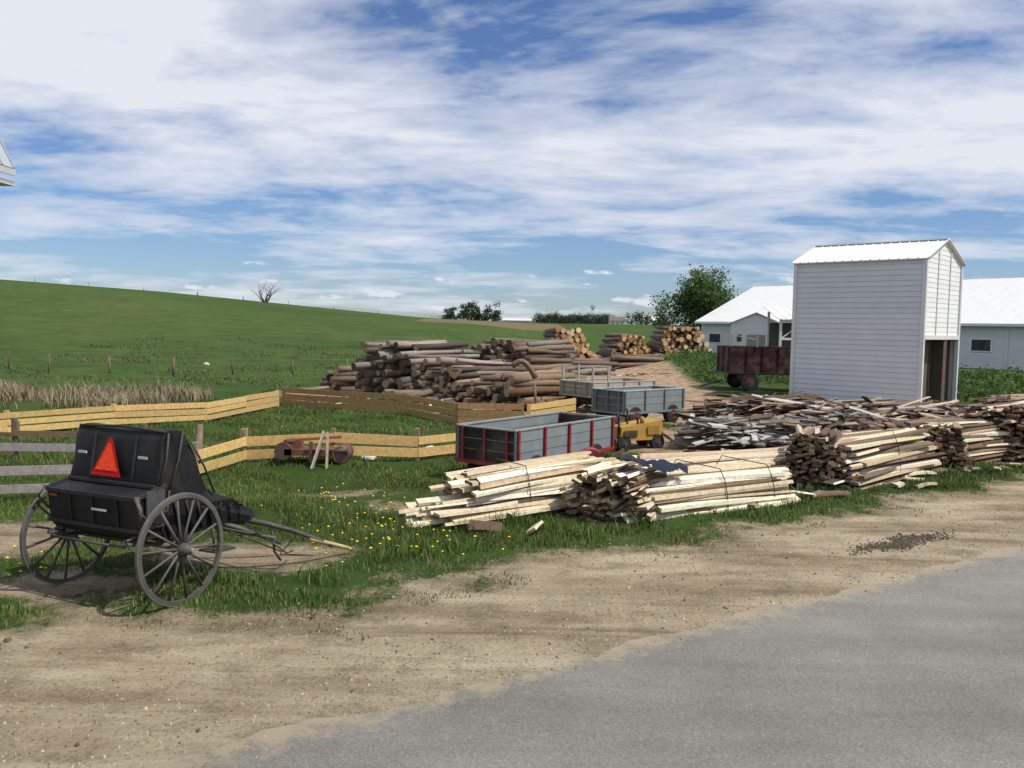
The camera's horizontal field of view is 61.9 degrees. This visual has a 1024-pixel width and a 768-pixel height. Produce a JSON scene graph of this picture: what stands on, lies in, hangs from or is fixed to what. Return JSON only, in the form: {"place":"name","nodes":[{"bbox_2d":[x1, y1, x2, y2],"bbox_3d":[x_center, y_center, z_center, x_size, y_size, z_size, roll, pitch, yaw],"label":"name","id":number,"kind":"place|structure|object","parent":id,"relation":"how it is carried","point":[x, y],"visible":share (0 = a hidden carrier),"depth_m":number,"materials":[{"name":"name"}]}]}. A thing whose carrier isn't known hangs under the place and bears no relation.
{"place":"outdoors","nodes":[
{"label":"outdoors","id":0,"kind":"place"},
{"bbox_2d":[0,139,15,185],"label":"gambrel barn","id":1,"kind":"structure","parent":0,"point":[7,166],"depth_m":19.56,"materials":[{"name":"paint"}]},
{"bbox_2d":[0,464,1004,649],"bbox_3d":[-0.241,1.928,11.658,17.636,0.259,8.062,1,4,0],"label":"grass","id":2,"kind":"structure","parent":0,"point":[281,499],"depth_m":11.41,"materials":[{"name":"green plant"}]},
{"bbox_2d":[0,279,1023,767],"bbox_3d":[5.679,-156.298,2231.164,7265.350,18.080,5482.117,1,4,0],"label":"ground","id":3,"kind":"structure","parent":0,"point":[44,319],"depth_m":9.43,"materials":[{"name":"beige soil"}]},
{"bbox_2d":[0,443,75,493],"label":"wooden rail fence","id":4,"kind":"object","parent":3,"relation":"on","point":[31,470],"visible":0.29,"depth_m":12.85,"materials":[{"name":"grey wood"}]},
{"bbox_2d":[0,418,147,459],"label":"wooden rail fence","id":5,"kind":"object","parent":3,"relation":"on","point":[15,433],"visible":0.45,"depth_m":16.34,"materials":[{"name":"grey wood"}]},
{"bbox_2d":[0,378,215,408],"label":"dry reeds","id":6,"kind":"object","parent":3,"relation":"on","point":[68,396],"visible":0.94,"depth_m":28.49,"materials":[{"name":"beige plant"}]},
{"bbox_2d":[0,390,278,431],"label":"board fence","id":7,"kind":"object","parent":3,"relation":"on","point":[113,414],"visible":0.84,"depth_m":21.99,"materials":[{"name":"brown wood"}]},
{"bbox_2d":[0,351,347,375],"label":"wire fence","id":8,"kind":"object","parent":3,"relation":"on","point":[173,365],"visible":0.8,"depth_m":44.02,"materials":[{"name":"grey wood"}]},
{"bbox_2d":[0,336,367,392],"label":"pasture grass","id":9,"kind":"structure","parent":3,"relation":"on","point":[113,361],"depth_m":51.08,"materials":[{"name":"green plant"}]},
{"bbox_2d":[19,423,349,606],"bbox_3d":[-3.468,1.212,9.338,1.867,1.707,3.011,3,4,29],"label":"horse buggy","id":10,"kind":"object","parent":3,"relation":"on","point":[132,486],"visible":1,"depth_m":8.41,"materials":[{"name":"paint"}]},
{"bbox_2d":[0,276,378,313],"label":"wire fence","id":11,"kind":"object","parent":3,"relation":"on","point":[197,293],"visible":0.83,"depth_m":189.17,"materials":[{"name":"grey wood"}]},
{"bbox_2d":[196,424,202,474],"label":"fence posts","id":12,"kind":"object","parent":3,"relation":"on","point":[199,436],"visible":0.24,"depth_m":15.11,"materials":[{"name":"brown wood"}]},
{"bbox_2d":[6,483,509,582],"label":"dandelions","id":13,"kind":"object","parent":3,"relation":"on","point":[328,526],"visible":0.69,"depth_m":10.78,"materials":[{"name":"plant"}]},
{"bbox_2d":[247,278,283,302],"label":"bare tree","id":14,"kind":"object","parent":3,"relation":"on","point":[266,299],"visible":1,"depth_m":177.26,"materials":[{"name":"grey plant"}]},
{"bbox_2d":[274,431,353,468],"bbox_3d":[-3.826,1.229,16.346,1.433,0.735,0.956,1,4,0],"label":"rusty implement","id":15,"kind":"object","parent":3,"relation":"on","point":[287,448],"visible":0.98,"depth_m":16.28,"materials":[{"name":"metal"}]},
{"bbox_2d":[191,428,455,473],"bbox_3d":[-3.641,1.277,17.085,5.823,0.802,1.539,-2,5,-36],"label":"board fence","id":16,"kind":"object","parent":3,"relation":"on","point":[245,441],"visible":0.59,"depth_m":17.09,"materials":[{"name":"brown wood"}]},
{"bbox_2d":[319,365,362,391],"bbox_3d":[-5.942,-0.241,35.386,3.975,1.140,2.498,-2,5,-36],"label":"log pile","id":17,"kind":"object","parent":3,"relation":"on","point":[341,378],"visible":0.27,"depth_m":34.06,"materials":[{"name":"brown wood"}]},
{"bbox_2d":[239,330,484,343],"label":"wire fence","id":18,"kind":"object","parent":3,"relation":"on","point":[326,332],"visible":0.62,"depth_m":78.20,"materials":[{"name":"grey metal"}]},
{"bbox_2d":[359,456,375,459],"bbox_3d":[-2.961,1.502,17.637,0.407,0.160,0.271,1,4,0],"label":"white rock","id":19,"kind":"object","parent":3,"relation":"on","point":[369,457],"visible":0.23,"depth_m":17.55,"materials":[{"name":"white stone"}]},
{"bbox_2d":[282,387,523,423],"bbox_3d":[-3.678,0.689,25.840,8.953,0.794,1.009,3,5,32],"label":"board fence","id":20,"kind":"object","parent":3,"relation":"on","point":[463,416],"visible":0.81,"depth_m":26.05,"materials":[{"name":"brown wood"}]},
{"bbox_2d":[371,387,448,402],"bbox_3d":[-3.330,0.381,30.157,3.174,0.609,2.060,-2,5,-38],"label":"log pile","id":21,"kind":"object","parent":3,"relation":"on","point":[427,393],"visible":0.35,"depth_m":29.60,"materials":[{"name":"brown wood"}]},
{"bbox_2d":[351,339,479,397],"bbox_3d":[-3.552,-0.534,32.819,3.720,2.347,5.788,3,5,32],"label":"log pile","id":22,"kind":"object","parent":3,"relation":"on","point":[392,364],"visible":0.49,"depth_m":31.20,"materials":[{"name":"brown wood"}]},
{"bbox_2d":[409,357,526,402],"bbox_3d":[-1.389,-0.152,31.632,2.734,1.815,5.070,4,5,40],"label":"log pile","id":23,"kind":"object","parent":3,"relation":"on","point":[451,378],"visible":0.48,"depth_m":30.34,"materials":[{"name":"brown wood"}]},
{"bbox_2d":[439,300,503,320],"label":"distant trees","id":24,"kind":"object","parent":3,"relation":"on","point":[475,314],"visible":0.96,"depth_m":293.83,"materials":[{"name":"green plant"}]},
{"bbox_2d":[315,372,699,413],"bbox_3d":[4.519,0.276,37.125,12.560,0.329,27.206,4,5,35],"label":"bark debris","id":25,"kind":"object","parent":3,"relation":"on","point":[587,406],"visible":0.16,"depth_m":29.28,"materials":[{"name":"brown wood"}]},
{"bbox_2d":[394,451,621,528],"bbox_3d":[0.090,1.571,12.846,4.066,0.835,1.229,-2,5,-36],"label":"lumber bundle","id":26,"kind":"object","parent":3,"relation":"on","point":[478,493],"visible":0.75,"depth_m":12.37,"materials":[{"name":"brown wood"}]},
{"bbox_2d":[494,458,530,501],"bbox_3d":[-0.027,1.514,12.895,0.014,0.688,1.085,-2,5,-36],"label":"steel strap","id":27,"kind":"object","parent":26,"relation":"attached to","point":[526,470],"visible":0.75,"depth_m":12.56,"materials":[{"name":"metal"}]},
{"bbox_2d":[0,396,1023,489],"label":"grass","id":28,"kind":"structure","parent":3,"relation":"on","point":[269,417],"depth_m":21.11,"materials":[{"name":"green plant"}]},
{"bbox_2d":[3,491,1023,746],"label":"dirt clods","id":29,"kind":"object","parent":3,"relation":"on","point":[7,639],"visible":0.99,"depth_m":7.88,"materials":[{"name":"brown soil"}]},
{"bbox_2d":[502,318,531,322],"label":"distant barn","id":30,"kind":"structure","parent":3,"relation":"on","point":[517,319],"depth_m":415.85,"materials":[{"name":"white"}]},
{"bbox_2d":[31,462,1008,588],"bbox_3d":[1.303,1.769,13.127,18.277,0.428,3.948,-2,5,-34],"label":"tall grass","id":31,"kind":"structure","parent":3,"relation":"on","point":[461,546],"depth_m":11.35,"materials":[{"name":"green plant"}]},
{"bbox_2d":[471,338,576,374],"bbox_3d":[0.568,-0.794,37.000,3.489,2.408,5.708,3,5,32],"label":"log pile","id":32,"kind":"object","parent":3,"relation":"on","point":[544,354],"visible":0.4,"depth_m":35.56,"materials":[{"name":"brown wood"}]},
{"bbox_2d":[511,359,537,410],"bbox_3d":[0.387,0.059,27.265,0.910,1.742,0.180,1,4,0],"label":"bent pipe","id":33,"kind":"object","parent":3,"relation":"on","point":[526,364],"visible":0.95,"depth_m":27.16,"materials":[{"name":"metal"}]},
{"bbox_2d":[463,369,586,407],"bbox_3d":[0.643,0.207,29.586,4.564,1.288,2.625,-3,5,-43],"label":"log pile","id":34,"kind":"object","parent":3,"relation":"on","point":[511,388],"visible":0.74,"depth_m":28.71,"materials":[{"name":"brown wood"}]},
{"bbox_2d":[442,411,614,483],"bbox_3d":[0.204,1.195,16.007,1.510,0.973,4.459,4,5,37],"label":"hay wagon","id":35,"kind":"object","parent":3,"relation":"on","point":[489,442],"visible":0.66,"depth_m":15.56,"materials":[{"name":"paint"}]},
{"bbox_2d":[527,398,575,414],"bbox_3d":[1.154,0.853,24.691,0.141,0.784,2.335,4,5,39],"label":"board fence","id":36,"kind":"object","parent":3,"relation":"on","point":[556,404],"visible":0.6,"depth_m":24.62,"materials":[{"name":"yellow wood"}]},
{"bbox_2d":[542,327,594,357],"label":"log pile","id":37,"kind":"object","parent":3,"relation":"on","point":[572,336],"visible":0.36,"depth_m":63.22,"materials":[{"name":"brown wood"}]},
{"bbox_2d":[530,310,614,323],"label":"distant tree line","id":38,"kind":"object","parent":3,"relation":"on","point":[574,318],"visible":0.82,"depth_m":423.15,"materials":[{"name":"green plant"}]},
{"bbox_2d":[562,344,582,357],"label":"log pile","id":39,"kind":"object","parent":3,"relation":"on","point":[572,351],"visible":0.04,"depth_m":60.11,"materials":[{"name":"brown wood"}]},
{"bbox_2d":[581,376,610,404],"bbox_3d":[2.312,0.217,31.586,4.398,0.996,2.588,-2,5,-41],"label":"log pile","id":40,"kind":"object","parent":3,"relation":"on","point":[597,377],"depth_m":32.46,"materials":[{"name":"brown wood"}]},
{"bbox_2d":[572,358,621,374],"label":"log pile","id":41,"kind":"object","parent":3,"relation":"on","point":[600,365],"visible":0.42,"depth_m":50.01,"materials":[{"name":"brown wood"}]},
{"bbox_2d":[580,447,624,460],"bbox_3d":[1.520,1.454,14.539,0.840,0.700,0.500,1,4,0],"label":"red implement","id":42,"kind":"object","parent":3,"relation":"on","point":[595,452],"visible":0.12,"depth_m":14.49,"materials":[{"name":"paint"}]},
{"bbox_2d":[559,364,655,408],"bbox_3d":[2.788,0.141,28.225,4.060,1.525,1.710,-2,5,-37],"label":"flat rack wagon","id":43,"kind":"object","parent":3,"relation":"on","point":[579,389],"visible":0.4,"depth_m":27.94,"materials":[{"name":"paint"}]},
{"bbox_2d":[608,316,625,323],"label":"distant farmhouse","id":44,"kind":"object","parent":3,"relation":"on","point":[615,320],"visible":0.66,"depth_m":396.43,"materials":[{"name":"white"}]},
{"bbox_2d":[596,333,651,356],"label":"log pile","id":45,"kind":"object","parent":3,"relation":"on","point":[618,343],"visible":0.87,"depth_m":78.39,"materials":[{"name":"brown wood"}]},
{"bbox_2d":[600,355,663,367],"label":"log pile","id":46,"kind":"object","parent":3,"relation":"on","point":[629,361],"visible":0.65,"depth_m":56.92,"materials":[{"name":"brown wood"}]},
{"bbox_2d":[591,385,684,421],"bbox_3d":[3.302,0.637,24.651,3.760,1.033,1.410,-2,5,-40],"label":"box wagon","id":47,"kind":"object","parent":3,"relation":"on","point":[667,402],"visible":0.81,"depth_m":24.42,"materials":[{"name":"paint"}]},
{"bbox_2d":[611,353,664,356],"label":"log pile","id":48,"kind":"object","parent":3,"relation":"on","point":[650,355],"visible":0.2,"depth_m":69.92,"materials":[{"name":"brown wood"}]},
{"bbox_2d":[614,408,681,451],"bbox_3d":[2.835,1.012,19.546,1.975,0.956,0.846,0,4,-18],"label":"yellow engine unit","id":49,"kind":"object","parent":3,"relation":"on","point":[644,431],"visible":0.85,"depth_m":19.31,"materials":[{"name":"paint"}]},
{"bbox_2d":[623,310,677,324],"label":"distant trees","id":50,"kind":"object","parent":3,"relation":"on","point":[640,317],"visible":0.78,"depth_m":328.60,"materials":[{"name":"green plant"}]},
{"bbox_2d":[555,460,795,523],"bbox_3d":[2.699,1.580,13.500,4.449,0.790,1.839,-1,5,-33],"label":"lumber bundle","id":51,"kind":"object","parent":3,"relation":"on","point":[606,490],"visible":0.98,"depth_m":12.62,"materials":[{"name":"brown wood"}]},
{"bbox_2d":[617,455,687,474],"bbox_3d":[2.097,1.208,12.669,1.132,0.321,0.758,-1,5,-31],"label":"blue tarp","id":52,"kind":"object","parent":51,"relation":"on","point":[664,466],"visible":1,"depth_m":12.52,"materials":[{"name":"plastic"}]},
{"bbox_2d":[673,459,728,504],"bbox_3d":[2.934,1.562,13.545,0.014,0.608,1.435,-1,4,-30],"label":"steel strap","id":53,"kind":"object","parent":51,"relation":"attached to","point":[708,466],"visible":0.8,"depth_m":13.20,"materials":[{"name":"metal"}]},
{"bbox_2d":[621,447,802,481],"bbox_3d":[3.848,1.524,15.558,4.438,0.577,1.350,-1,4,-24],"label":"lumber bundle","id":54,"kind":"object","parent":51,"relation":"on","point":[713,457],"visible":0.28,"depth_m":15.33,"materials":[{"name":"brown wood"}]},
{"bbox_2d":[716,455,775,500],"bbox_3d":[3.801,1.544,14.044,0.014,0.608,1.435,-1,4,-30],"label":"steel strap","id":55,"kind":"object","parent":51,"relation":"attached to","point":[754,462],"visible":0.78,"depth_m":13.80,"materials":[{"name":"metal"}]},
{"bbox_2d":[646,326,711,354],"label":"log pile","id":56,"kind":"object","parent":3,"relation":"on","point":[668,339],"visible":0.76,"depth_m":77.24,"materials":[{"name":"brown wood"}]},
{"bbox_2d":[642,263,738,330],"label":"leafy tree","id":57,"kind":"object","parent":3,"relation":"on","point":[702,296],"visible":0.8,"depth_m":101.30,"materials":[{"name":"green plant"}]},
{"bbox_2d":[651,347,789,384],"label":"weed bank","id":58,"kind":"structure","parent":3,"relation":"on","point":[708,376],"depth_m":49.51,"materials":[{"name":"green plant"}]},
{"bbox_2d":[699,345,790,390],"bbox_3d":[11.933,-0.745,39.978,6.364,2.033,2.310,1,4,-3],"label":"grain wagon","id":59,"kind":"object","parent":3,"relation":"on","point":[742,366],"visible":0.56,"depth_m":38.87,"materials":[{"name":"paint"}]},
{"bbox_2d":[731,334,757,346],"bbox_3d":[10.561,-1.972,38.743,1.210,0.600,0.060,1,4,0],"label":"wagon rack","id":60,"kind":"object","parent":59,"relation":"on","point":[732,335],"visible":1,"depth_m":38.71,"materials":[{"name":"metal"}]},
{"bbox_2d":[468,462,1023,534],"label":"scrap boards","id":61,"kind":"object","parent":3,"relation":"on","point":[481,526],"visible":0.8,"depth_m":13.81,"materials":[{"name":"brown wood"}]},
{"bbox_2d":[728,312,777,346],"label":"gabled entry shed","id":62,"kind":"structure","parent":3,"relation":"on","point":[753,325],"depth_m":85.80,"materials":[{"name":"white"}]},
{"bbox_2d":[764,306,791,345],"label":"open lean to","id":63,"kind":"object","parent":3,"relation":"on","point":[779,334],"visible":0.25,"depth_m":64.68,"materials":[{"name":"white"}]},
{"bbox_2d":[668,406,894,451],"bbox_3d":[6.309,1.061,20.180,5.710,1.109,3.367,0,4,-15],"label":"slab heap","id":64,"kind":"object","parent":3,"relation":"on","point":[758,431],"visible":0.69,"depth_m":19.49,"materials":[{"name":"grey wood"}]},
{"bbox_2d":[679,390,995,421],"bbox_3d":[12.611,0.892,23.380,15.763,1.418,6.448,1,4,0],"label":"slab heap","id":65,"kind":"object","parent":3,"relation":"on","point":[776,406],"visible":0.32,"depth_m":23.41,"materials":[{"name":"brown wood"}]},
{"bbox_2d":[695,277,1023,370],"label":"long white barn","id":66,"kind":"structure","parent":3,"relation":"on","point":[992,325],"depth_m":72.07,"materials":[{"name":"white metal"}]},
{"bbox_2d":[708,324,1008,368],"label":"windows and trim","id":67,"kind":"structure","parent":66,"relation":"in","point":[976,344],"depth_m":69.54,"materials":[{"name":"white"}]},
{"bbox_2d":[781,424,945,489],"bbox_3d":[6.683,1.304,16.492,4.663,1.087,1.731,-3,5,-42],"label":"lumber bundle","id":68,"kind":"object","parent":3,"relation":"on","point":[860,459],"visible":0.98,"depth_m":15.32,"materials":[{"name":"brown wood"}]},
{"bbox_2d":[840,425,900,477],"bbox_3d":[6.873,1.288,16.552,0.014,0.888,1.385,-2,5,-42],"label":"steel strap","id":69,"kind":"object","parent":68,"relation":"attached to","point":[879,429],"visible":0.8,"depth_m":16.27,"materials":[{"name":"metal"}]},
{"bbox_2d":[789,238,965,404],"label":"white tower shed","id":70,"kind":"structure","parent":3,"relation":"on","point":[871,320],"depth_m":32.65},
{"bbox_2d":[814,411,963,432],"bbox_3d":[9.907,1.159,20.738,6.555,1.062,3.538,-2,5,-37],"label":"slab heap","id":71,"kind":"object","parent":3,"relation":"on","point":[890,424],"visible":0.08,"depth_m":19.82,"materials":[{"name":"brown wood"}]},
{"bbox_2d":[831,529,974,557],"bbox_3d":[5.224,2.074,11.296,2.809,0.027,0.632,-2,5,-36],"label":"manure patch","id":72,"kind":"object","parent":3,"relation":"on","point":[904,542],"visible":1,"depth_m":11.21,"materials":[{"name":"brown soil"}]},
{"bbox_2d":[903,417,1018,467],"bbox_3d":[9.881,1.222,18.725,3.698,0.928,1.794,-2,5,-36],"label":"lumber bundle","id":73,"kind":"object","parent":3,"relation":"on","point":[962,441],"visible":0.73,"depth_m":18.13,"materials":[{"name":"brown wood"}]},
{"bbox_2d":[951,400,1023,460],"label":"lumber bundle","id":74,"kind":"object","parent":3,"relation":"on","point":[1010,415],"visible":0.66,"depth_m":18.99,"materials":[{"name":"brown wood"}]},
{"bbox_2d":[957,361,1023,402],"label":"weed bank","id":75,"kind":"structure","parent":3,"relation":"on","point":[983,385],"depth_m":37.36,"materials":[{"name":"green plant"}]},
{"bbox_2d":[970,393,1023,403],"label":"lumber bundle","id":76,"kind":"object","parent":3,"relation":"on","point":[1003,398],"visible":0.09,"depth_m":22.78,"materials":[{"name":"brown wood"}]},
{"bbox_2d":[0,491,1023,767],"bbox_3d":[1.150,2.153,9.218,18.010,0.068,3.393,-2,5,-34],"label":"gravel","id":77,"kind":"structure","parent":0,"point":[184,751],"depth_m":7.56,"materials":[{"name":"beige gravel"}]},
{"bbox_2d":[0,0,1023,324],"label":"sky","id":78,"kind":"structure","parent":0,"point":[414,158],"materials":[{"name":"blue"}]},
{"bbox_2d":[137,546,1023,767],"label":"asphalt road","id":79,"kind":"structure","parent":0,"point":[919,672],"depth_m":6.29,"materials":[{"name":"grey asphalt"}]},
{"bbox_2d":[637,316,671,324],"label":"distant barn","id":80,"kind":"structure","parent":0,"point":[638,322],"depth_m":394.46,"materials":[{"name":"white"}]}
]}

